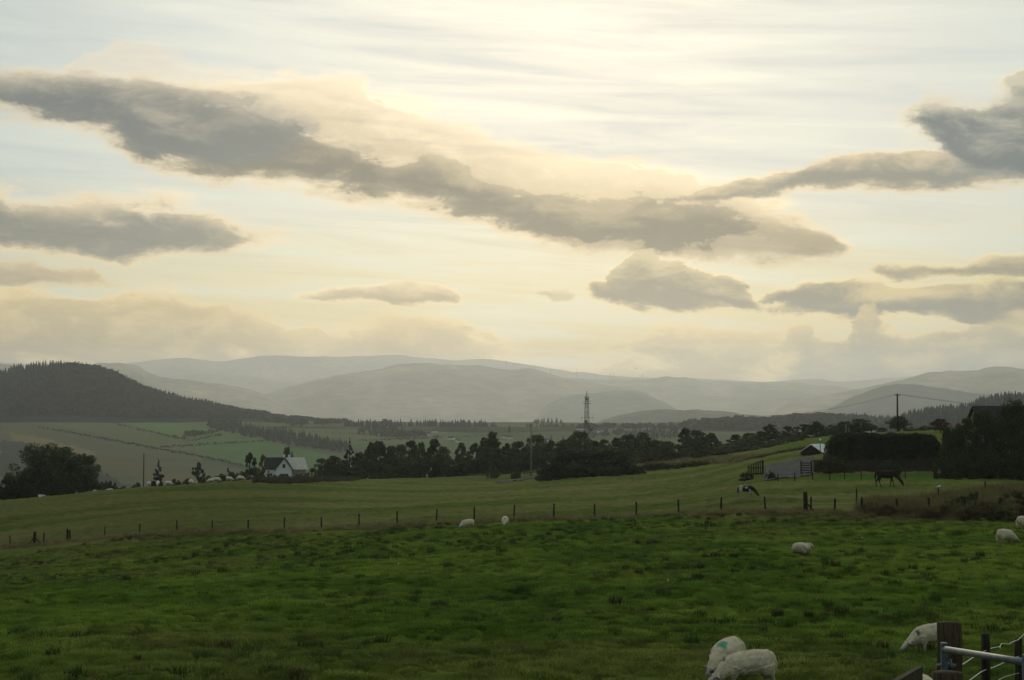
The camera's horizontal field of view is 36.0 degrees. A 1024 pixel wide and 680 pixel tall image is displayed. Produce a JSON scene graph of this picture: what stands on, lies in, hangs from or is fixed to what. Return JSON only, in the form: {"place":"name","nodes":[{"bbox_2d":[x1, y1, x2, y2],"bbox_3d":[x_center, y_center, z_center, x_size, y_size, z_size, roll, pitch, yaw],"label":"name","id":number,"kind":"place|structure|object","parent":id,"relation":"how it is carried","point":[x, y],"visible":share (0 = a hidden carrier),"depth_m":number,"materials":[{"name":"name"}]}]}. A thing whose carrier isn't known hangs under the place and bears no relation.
{"place":"outdoors","nodes":[
{"label":"outdoors","id":0,"kind":"place"},
{"bbox_2d":[92,363,283,413],"bbox_3d":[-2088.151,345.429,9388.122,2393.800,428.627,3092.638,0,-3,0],"label":"hill","id":1,"kind":"structure","parent":0,"point":[240,397],"depth_m":9090.19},
{"bbox_2d":[166,374,301,393],"bbox_3d":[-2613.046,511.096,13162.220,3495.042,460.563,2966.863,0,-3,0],"label":"hill","id":2,"kind":"structure","parent":0,"point":[264,386],"depth_m":12923.47,"materials":[{"name":"grey"}]},
{"bbox_2d":[0,369,575,432],"bbox_3d":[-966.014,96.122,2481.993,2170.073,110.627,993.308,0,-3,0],"label":"hill","id":3,"kind":"structure","parent":0,"point":[66,418],"depth_m":2096.49,"materials":[{"name":"green plant"}]},
{"bbox_2d":[0,355,912,388],"bbox_3d":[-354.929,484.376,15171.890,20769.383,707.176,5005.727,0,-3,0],"label":"hill","id":4,"kind":"structure","parent":0,"point":[299,369],"depth_m":15034.06,"materials":[{"name":"grey"}]},
{"bbox_2d":[266,363,681,422],"bbox_3d":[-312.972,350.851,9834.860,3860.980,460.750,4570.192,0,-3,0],"label":"hill","id":5,"kind":"structure","parent":0,"point":[413,392],"depth_m":9226.03,"materials":[{"name":"grey"}]},
{"bbox_2d":[0,422,1023,679],"bbox_3d":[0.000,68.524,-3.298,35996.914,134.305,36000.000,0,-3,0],"label":"ground","id":6,"kind":"structure","parent":0,"point":[196,504],"depth_m":145.96,"materials":[{"name":"green plant"}]},
{"bbox_2d":[0,472,32,499],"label":"bush","id":7,"kind":"object","parent":6,"relation":"on","point":[7,491],"visible":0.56,"depth_m":256.66,"materials":[{"name":"green plant"}]},
{"bbox_2d":[21,473,54,497],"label":"bush","id":8,"kind":"object","parent":6,"relation":"on","point":[32,490],"visible":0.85,"depth_m":254.17,"materials":[{"name":"green plant"}]},
{"bbox_2d":[2,442,101,498],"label":"broadleaf tree","id":9,"kind":"object","parent":6,"relation":"on","point":[66,463],"visible":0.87,"depth_m":258.31,"materials":[{"name":"green plant"}]},
{"bbox_2d":[47,477,84,495],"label":"bush","id":10,"kind":"object","parent":6,"relation":"on","point":[57,484],"visible":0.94,"depth_m":254.52,"materials":[{"name":"green plant"}]},
{"bbox_2d":[64,452,101,485],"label":"broadleaf tree","id":11,"kind":"object","parent":6,"relation":"on","point":[89,460],"visible":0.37,"depth_m":266.76,"materials":[{"name":"green plant"}]},
{"bbox_2d":[149,459,163,485],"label":"spruce tree","id":12,"kind":"object","parent":6,"relation":"on","point":[158,478],"visible":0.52,"depth_m":303.58,"materials":[{"name":"green plant"}]},
{"bbox_2d":[191,462,205,482],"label":"young tree","id":13,"kind":"object","parent":6,"relation":"on","point":[196,474],"visible":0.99,"depth_m":303.91,"materials":[{"name":"green plant"}]},
{"bbox_2d":[245,452,256,477],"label":"broadleaf tree","id":14,"kind":"object","parent":6,"relation":"on","point":[248,459],"visible":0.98,"depth_m":323.80,"materials":[{"name":"green plant"}]},
{"bbox_2d":[264,454,307,476],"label":"cottage","id":15,"kind":"structure","parent":6,"relation":"on","point":[288,466],"depth_m":469.80,"materials":[{"name":"paint"}]},
{"bbox_2d":[320,455,342,474],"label":"broadleaf tree","id":16,"kind":"object","parent":6,"relation":"on","point":[332,462],"visible":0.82,"depth_m":338.80,"materials":[{"name":"green plant"}]},
{"bbox_2d":[325,463,354,477],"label":"bush","id":17,"kind":"object","parent":6,"relation":"on","point":[330,472],"visible":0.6,"depth_m":335.86,"materials":[{"name":"green plant"}]},
{"bbox_2d":[341,437,355,474],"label":"spruce tree","id":18,"kind":"object","parent":6,"relation":"on","point":[352,458],"visible":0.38,"depth_m":352.35,"materials":[{"name":"green plant"}]},
{"bbox_2d":[342,465,367,478],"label":"bush","id":19,"kind":"object","parent":6,"relation":"on","point":[360,471],"visible":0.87,"depth_m":335.25,"materials":[{"name":"green plant"}]},
{"bbox_2d":[356,459,383,478],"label":"bush","id":20,"kind":"object","parent":6,"relation":"on","point":[370,467],"visible":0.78,"depth_m":339.73,"materials":[{"name":"green plant"}]},
{"bbox_2d":[364,441,377,463],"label":"pine tree","id":21,"kind":"object","parent":6,"relation":"on","point":[368,455],"visible":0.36,"depth_m":369.26,"materials":[{"name":"green plant"}]},
{"bbox_2d":[371,441,389,464],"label":"broadleaf tree","id":22,"kind":"object","parent":6,"relation":"on","point":[379,450],"visible":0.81,"depth_m":349.33,"materials":[{"name":"green plant"}]},
{"bbox_2d":[376,461,398,478],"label":"bush","id":23,"kind":"object","parent":6,"relation":"on","point":[386,473],"visible":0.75,"depth_m":343.79,"materials":[{"name":"green plant"}]},
{"bbox_2d":[381,445,400,473],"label":"pine tree","id":24,"kind":"object","parent":6,"relation":"on","point":[390,452],"visible":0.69,"depth_m":350.26,"materials":[{"name":"green plant"}]},
{"bbox_2d":[387,456,408,477],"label":"bush","id":25,"kind":"object","parent":6,"relation":"on","point":[404,472],"visible":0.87,"depth_m":347.88,"materials":[{"name":"green plant"}]},
{"bbox_2d":[390,444,411,464],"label":"broadleaf tree","id":26,"kind":"object","parent":6,"relation":"on","point":[400,448],"visible":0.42,"depth_m":364.25,"materials":[{"name":"green plant"}]},
{"bbox_2d":[402,440,420,462],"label":"broadleaf tree","id":27,"kind":"object","parent":6,"relation":"on","point":[412,446],"visible":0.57,"depth_m":376.15,"materials":[{"name":"green plant"}]},
{"bbox_2d":[412,442,427,472],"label":"pine tree","id":28,"kind":"object","parent":6,"relation":"on","point":[421,451],"visible":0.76,"depth_m":348.62,"materials":[{"name":"green plant"}]},
{"bbox_2d":[410,457,439,477],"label":"bush","id":29,"kind":"object","parent":6,"relation":"on","point":[424,465],"visible":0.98,"depth_m":344.44,"materials":[{"name":"green plant"}]},
{"bbox_2d":[424,438,440,469],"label":"pine tree","id":30,"kind":"object","parent":6,"relation":"on","point":[433,446],"visible":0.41,"depth_m":358.10,"materials":[{"name":"green plant"}]},
{"bbox_2d":[432,446,453,476],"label":"broadleaf tree","id":31,"kind":"object","parent":6,"relation":"on","point":[443,452],"visible":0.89,"depth_m":345.13,"materials":[{"name":"green plant"}]},
{"bbox_2d":[443,457,472,476],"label":"bush","id":32,"kind":"object","parent":6,"relation":"on","point":[459,473],"visible":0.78,"depth_m":340.95,"materials":[{"name":"green plant"}]},
{"bbox_2d":[453,442,472,470],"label":"pine tree","id":33,"kind":"object","parent":6,"relation":"on","point":[465,464],"visible":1,"depth_m":339.49,"materials":[{"name":"green plant"}]},
{"bbox_2d":[465,443,485,458],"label":"broadleaf tree","id":34,"kind":"object","parent":6,"relation":"on","point":[474,446],"visible":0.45,"depth_m":351.19,"materials":[{"name":"green plant"}]},
{"bbox_2d":[473,453,501,474],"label":"bush","id":35,"kind":"object","parent":6,"relation":"on","point":[483,460],"visible":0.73,"depth_m":335.88,"materials":[{"name":"green plant"}]},
{"bbox_2d":[473,431,505,468],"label":"pine tree","id":36,"kind":"object","parent":6,"relation":"on","point":[491,446],"visible":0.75,"depth_m":339.63,"materials":[{"name":"green plant"}]},
{"bbox_2d":[489,455,512,473],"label":"bush","id":37,"kind":"object","parent":6,"relation":"on","point":[497,464],"visible":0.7,"depth_m":333.64,"materials":[{"name":"green plant"}]},
{"bbox_2d":[3,492,1014,544],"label":"pasture fence","id":38,"kind":"object","parent":6,"relation":"on","point":[805,507],"visible":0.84,"depth_m":122.52,"materials":[{"name":"brown wood"}]},
{"bbox_2d":[0,507,1023,679],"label":"grass","id":39,"kind":"structure","parent":6,"relation":"on","point":[167,658],"depth_m":51.99,"materials":[{"name":"green plant"}]},
{"bbox_2d":[0,360,1023,475],"bbox_3d":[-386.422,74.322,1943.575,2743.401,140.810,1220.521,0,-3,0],"label":"distant woodland","id":40,"kind":"object","parent":6,"relation":"on","point":[130,394],"visible":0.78,"depth_m":2121.78,"materials":[{"name":"green plant"}]},
{"bbox_2d":[0,443,1023,549],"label":"dry grass","id":41,"kind":"structure","parent":6,"relation":"on","point":[991,492],"depth_m":122.08,"materials":[{"name":"brown plant"}]},
{"bbox_2d":[507,441,529,460],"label":"broadleaf tree","id":42,"kind":"object","parent":6,"relation":"on","point":[517,445],"visible":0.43,"depth_m":340.07,"materials":[{"name":"green plant"}]},
{"bbox_2d":[510,451,539,472],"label":"bush","id":43,"kind":"object","parent":6,"relation":"on","point":[519,462],"visible":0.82,"depth_m":327.76,"materials":[{"name":"green plant"}]},
{"bbox_2d":[524,434,549,461],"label":"broadleaf tree","id":44,"kind":"object","parent":6,"relation":"on","point":[540,446],"visible":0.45,"depth_m":357.15,"materials":[{"name":"green plant"}]},
{"bbox_2d":[529,450,553,468],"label":"bush","id":45,"kind":"object","parent":6,"relation":"on","point":[541,455],"visible":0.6,"depth_m":329.62,"materials":[{"name":"green plant"}]},
{"bbox_2d":[534,463,553,481],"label":"bush","id":46,"kind":"object","parent":6,"relation":"on","point":[543,473],"visible":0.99,"depth_m":247.50,"materials":[{"name":"green plant"}]},
{"bbox_2d":[553,439,572,455],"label":"broadleaf tree","id":47,"kind":"object","parent":6,"relation":"on","point":[561,446],"visible":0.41,"depth_m":354.88,"materials":[{"name":"green plant"}]},
{"bbox_2d":[561,462,595,477],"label":"bush","id":48,"kind":"object","parent":6,"relation":"on","point":[570,469],"visible":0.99,"depth_m":245.48,"materials":[{"name":"green plant"}]},
{"bbox_2d":[563,430,594,451],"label":"broadleaf tree","id":49,"kind":"object","parent":6,"relation":"on","point":[577,444],"visible":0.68,"depth_m":345.34,"materials":[{"name":"green plant"}]},
{"bbox_2d":[547,450,634,479],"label":"hedge","id":50,"kind":"object","parent":6,"relation":"on","point":[560,462],"visible":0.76,"depth_m":248.19,"materials":[{"name":"green plant"}]},
{"bbox_2d":[592,463,624,475],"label":"bush","id":51,"kind":"object","parent":6,"relation":"on","point":[605,471],"visible":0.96,"depth_m":245.30,"materials":[{"name":"green plant"}]},
{"bbox_2d":[618,434,641,450],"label":"broadleaf tree","id":52,"kind":"object","parent":6,"relation":"on","point":[627,443],"visible":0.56,"depth_m":351.85,"materials":[{"name":"green plant"}]},
{"bbox_2d":[628,444,649,457],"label":"bush","id":53,"kind":"object","parent":6,"relation":"on","point":[642,447],"visible":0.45,"depth_m":331.86,"materials":[{"name":"green plant"}]},
{"bbox_2d":[634,432,652,450],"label":"pine tree","id":54,"kind":"object","parent":6,"relation":"on","point":[645,440],"visible":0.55,"depth_m":353.18,"materials":[{"name":"green plant"}]},
{"bbox_2d":[646,445,669,456],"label":"bush","id":55,"kind":"object","parent":6,"relation":"on","point":[656,449],"visible":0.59,"depth_m":329.96,"materials":[{"name":"green plant"}]},
{"bbox_2d":[637,460,716,470],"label":"hedge","id":56,"kind":"object","parent":6,"relation":"on","point":[652,466],"visible":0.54,"depth_m":260.54,"materials":[{"name":"green plant"}]},
{"bbox_2d":[677,442,704,453],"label":"bush","id":57,"kind":"object","parent":6,"relation":"on","point":[698,445],"visible":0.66,"depth_m":333.43,"materials":[{"name":"green plant"}]},
{"bbox_2d":[681,430,710,447],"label":"broadleaf tree","id":58,"kind":"object","parent":6,"relation":"on","point":[697,438],"visible":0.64,"depth_m":337.78,"materials":[{"name":"green plant"}]},
{"bbox_2d":[703,433,721,449],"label":"pine tree","id":59,"kind":"object","parent":6,"relation":"on","point":[712,437],"visible":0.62,"depth_m":355.54,"materials":[{"name":"green plant"}]},
{"bbox_2d":[702,636,745,677],"bbox_3d":[4.289,6.461,31.811,0.597,0.852,1.547,-2,-3,30],"label":"sheep","id":60,"kind":"object","parent":6,"relation":"on","point":[721,650],"visible":0.59,"depth_m":31.57},
{"bbox_2d":[708,649,777,679],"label":"sheep","id":61,"kind":"object","parent":6,"relation":"on","point":[751,662],"visible":1,"depth_m":29.75},
{"bbox_2d":[737,485,758,497],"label":"horse","id":62,"kind":"object","parent":6,"relation":"on","point":[742,488],"visible":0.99,"depth_m":125.43},
{"bbox_2d":[747,460,763,475],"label":"timber gate","id":63,"kind":"structure","parent":6,"relation":"on","point":[756,467],"depth_m":165.53,"materials":[{"name":"brown wood"}]},
{"bbox_2d":[758,424,779,439],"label":"pine tree","id":64,"kind":"object","parent":6,"relation":"on","point":[771,430],"visible":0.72,"depth_m":343.08,"materials":[{"name":"green plant"}]},
{"bbox_2d":[791,542,813,553],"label":"sheep","id":65,"kind":"object","parent":6,"relation":"on","point":[800,547],"visible":1,"depth_m":77.23},
{"bbox_2d":[798,443,825,455],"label":"shed","id":66,"kind":"structure","parent":6,"relation":"on","point":[812,449],"depth_m":204.68,"materials":[{"name":"white wood"}]},
{"bbox_2d":[802,421,825,434],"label":"pine tree","id":67,"kind":"object","parent":6,"relation":"on","point":[816,426],"visible":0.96,"depth_m":329.40,"materials":[{"name":"green plant"}]},
{"bbox_2d":[813,454,844,473],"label":"bush","id":68,"kind":"object","parent":6,"relation":"on","point":[833,461],"visible":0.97,"depth_m":160.10,"materials":[{"name":"green plant"}]},
{"bbox_2d":[838,460,854,472],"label":"bush","id":69,"kind":"object","parent":6,"relation":"on","point":[849,467],"visible":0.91,"depth_m":159.25,"materials":[{"name":"green plant"}]},
{"bbox_2d":[841,418,876,432],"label":"broadleaf tree","id":70,"kind":"object","parent":6,"relation":"on","point":[864,425],"visible":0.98,"depth_m":315.21,"materials":[{"name":"green plant"}]},
{"bbox_2d":[813,459,934,471],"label":"fence","id":71,"kind":"object","parent":6,"relation":"on","point":[904,464],"visible":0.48,"depth_m":162.56,"materials":[{"name":"brown wood"}]},
{"bbox_2d":[770,393,987,431],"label":"utility pole","id":72,"kind":"object","parent":6,"relation":"on","point":[897,395],"visible":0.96,"depth_m":303.06,"materials":[{"name":"brown wood"}]},
{"bbox_2d":[822,431,941,469],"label":"hedge","id":73,"kind":"object","parent":6,"relation":"on","point":[888,446],"visible":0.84,"depth_m":166.95,"materials":[{"name":"green plant"}]},
{"bbox_2d":[876,502,897,516],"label":"bush","id":74,"kind":"object","parent":6,"relation":"on","point":[880,511],"visible":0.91,"depth_m":107.23,"materials":[{"name":"green plant"}]},
{"bbox_2d":[875,460,901,474],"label":"bush","id":75,"kind":"object","parent":6,"relation":"on","point":[896,467],"visible":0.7,"depth_m":157.32,"materials":[{"name":"green plant"}]},
{"bbox_2d":[874,470,903,486],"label":"horse","id":76,"kind":"object","parent":6,"relation":"on","point":[890,474],"visible":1,"depth_m":137.42},
{"bbox_2d":[884,416,912,430],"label":"broadleaf tree","id":77,"kind":"object","parent":6,"relation":"on","point":[893,423],"visible":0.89,"depth_m":318.79,"materials":[{"name":"green plant"}]},
{"bbox_2d":[893,666,922,679],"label":"plank rail","id":78,"kind":"object","parent":6,"relation":"on","point":[915,673],"visible":1,"depth_m":10.68,"materials":[{"name":"brown wood"}]},
{"bbox_2d":[899,623,936,651],"bbox_3d":[9.748,7.019,36.993,1.404,0.765,0.532,0,-3,-7],"label":"sheep","id":79,"kind":"object","parent":6,"relation":"on","point":[924,635],"visible":0.57,"depth_m":36.83},
{"bbox_2d":[919,506,940,518],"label":"bush","id":80,"kind":"object","parent":6,"relation":"on","point":[931,513],"visible":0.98,"depth_m":105.18,"materials":[{"name":"green plant"}]},
{"bbox_2d":[929,418,950,432],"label":"broadleaf tree","id":81,"kind":"object","parent":6,"relation":"on","point":[938,426],"visible":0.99,"depth_m":269.10,"materials":[{"name":"green plant"}]},
{"bbox_2d":[932,455,961,478],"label":"bush","id":82,"kind":"object","parent":6,"relation":"on","point":[944,468],"visible":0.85,"depth_m":151.32,"materials":[{"name":"green plant"}]},
{"bbox_2d":[933,670,962,679],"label":"short post","id":83,"kind":"object","parent":6,"relation":"on","point":[946,675],"visible":1,"depth_m":10.24,"materials":[{"name":"brown wood"}]},
{"bbox_2d":[937,621,962,671],"bbox_3d":[3.577,3.203,12.862,0.211,1.805,0.206,0,-3,0],"label":"gate post","id":84,"kind":"object","parent":6,"relation":"on","point":[949,633],"visible":0.63,"depth_m":12.81,"materials":[{"name":"brown wood"}]},
{"bbox_2d":[936,642,1023,679],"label":"metal gate","id":85,"kind":"structure","parent":84,"relation":"attached to","point":[945,650],"depth_m":11.64,"materials":[{"name":"metal"}]},
{"bbox_2d":[933,425,971,471],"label":"broadleaf tree","id":86,"kind":"object","parent":6,"relation":"on","point":[951,441],"visible":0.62,"depth_m":155.08,"materials":[{"name":"green plant"}]},
{"bbox_2d":[952,417,977,462],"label":"broadleaf tree","id":87,"kind":"object","parent":6,"relation":"on","point":[967,423],"visible":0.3,"depth_m":159.28,"materials":[{"name":"green plant"}]},
{"bbox_2d":[956,506,980,520],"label":"bush","id":88,"kind":"object","parent":6,"relation":"on","point":[968,511],"visible":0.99,"depth_m":102.33,"materials":[{"name":"green plant"}]},
{"bbox_2d":[967,499,997,513],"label":"bush","id":89,"kind":"object","parent":6,"relation":"on","point":[984,503],"visible":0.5,"depth_m":104.45,"materials":[{"name":"green plant"}]},
{"bbox_2d":[965,407,1008,475],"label":"broadleaf tree","id":90,"kind":"object","parent":6,"relation":"on","point":[983,421],"visible":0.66,"depth_m":156.94,"materials":[{"name":"green plant"}]},
{"bbox_2d":[963,633,1023,679],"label":"wire fence","id":91,"kind":"object","parent":6,"relation":"on","point":[985,663],"visible":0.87,"depth_m":17.34,"materials":[{"name":"brown wood"}]},
{"bbox_2d":[977,450,1009,478],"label":"bush","id":92,"kind":"object","parent":6,"relation":"on","point":[995,464],"visible":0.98,"depth_m":150.66,"materials":[{"name":"green plant"}]},
{"bbox_2d":[966,395,1023,452],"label":"house","id":93,"kind":"structure","parent":6,"relation":"on","point":[980,408],"depth_m":189.47,"materials":[{"name":"stone"}]},
{"bbox_2d":[982,506,1011,520],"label":"bush","id":94,"kind":"object","parent":6,"relation":"on","point":[999,514],"visible":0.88,"depth_m":101.22,"materials":[{"name":"green plant"}]},
{"bbox_2d":[988,399,1023,478],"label":"broadleaf tree","id":95,"kind":"object","parent":6,"relation":"on","point":[1015,438],"visible":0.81,"depth_m":154.32,"materials":[{"name":"green plant"}]},
{"bbox_2d":[995,529,1019,543],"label":"sheep","id":96,"kind":"object","parent":6,"relation":"on","point":[1004,534],"visible":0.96,"depth_m":81.36},
{"bbox_2d":[998,488,1023,504],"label":"bush","id":97,"kind":"object","parent":6,"relation":"on","point":[1017,494],"visible":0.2,"depth_m":107.36,"materials":[{"name":"green plant"}]},
{"bbox_2d":[1000,451,1023,480],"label":"bush","id":98,"kind":"object","parent":6,"relation":"on","point":[1016,462],"visible":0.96,"depth_m":151.00,"materials":[{"name":"green plant"}]},
{"bbox_2d":[1002,504,1023,521],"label":"bush","id":99,"kind":"object","parent":6,"relation":"on","point":[1012,517],"visible":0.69,"depth_m":100.55,"materials":[{"name":"green plant"}]},
{"bbox_2d":[0,0,1023,381],"label":"sky","id":100,"kind":"structure","parent":0,"point":[738,190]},
{"bbox_2d":[535,390,676,422],"bbox_3d":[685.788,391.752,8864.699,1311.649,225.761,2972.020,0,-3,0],"label":"hill","id":101,"kind":"structure","parent":0,"point":[602,405],"depth_m":8353.55,"materials":[{"name":"grey"}]},
{"bbox_2d":[597,409,763,422],"bbox_3d":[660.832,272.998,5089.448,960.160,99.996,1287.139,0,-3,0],"label":"hill","id":102,"kind":"structure","parent":0,"point":[658,416],"depth_m":5000.43,"materials":[{"name":"grey"}]},
{"bbox_2d":[570,376,853,416],"bbox_3d":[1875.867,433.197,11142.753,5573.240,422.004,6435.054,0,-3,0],"label":"hill","id":103,"kind":"structure","parent":0,"point":[767,399],"depth_m":10966.96,"materials":[{"name":"grey"}]},
{"bbox_2d":[677,418,861,431],"bbox_3d":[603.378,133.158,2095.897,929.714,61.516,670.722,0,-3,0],"label":"hill","id":104,"kind":"structure","parent":0,"point":[726,429],"depth_m":2003.34,"materials":[{"name":"green plant"}]},
{"bbox_2d":[763,457,813,480],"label":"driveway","id":105,"kind":"structure","parent":0,"point":[789,468],"depth_m":169.94,"materials":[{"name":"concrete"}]},
{"bbox_2d":[769,366,1023,416],"bbox_3d":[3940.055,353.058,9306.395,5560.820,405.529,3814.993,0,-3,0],"label":"hill","id":106,"kind":"structure","parent":0,"point":[993,380],"depth_m":9001.94,"materials":[{"name":"grey"}]},
{"bbox_2d":[823,384,999,417],"bbox_3d":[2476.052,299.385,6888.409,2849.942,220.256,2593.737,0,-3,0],"label":"hill","id":107,"kind":"structure","parent":0,"point":[884,406],"depth_m":6572.14,"materials":[{"name":"grey"}]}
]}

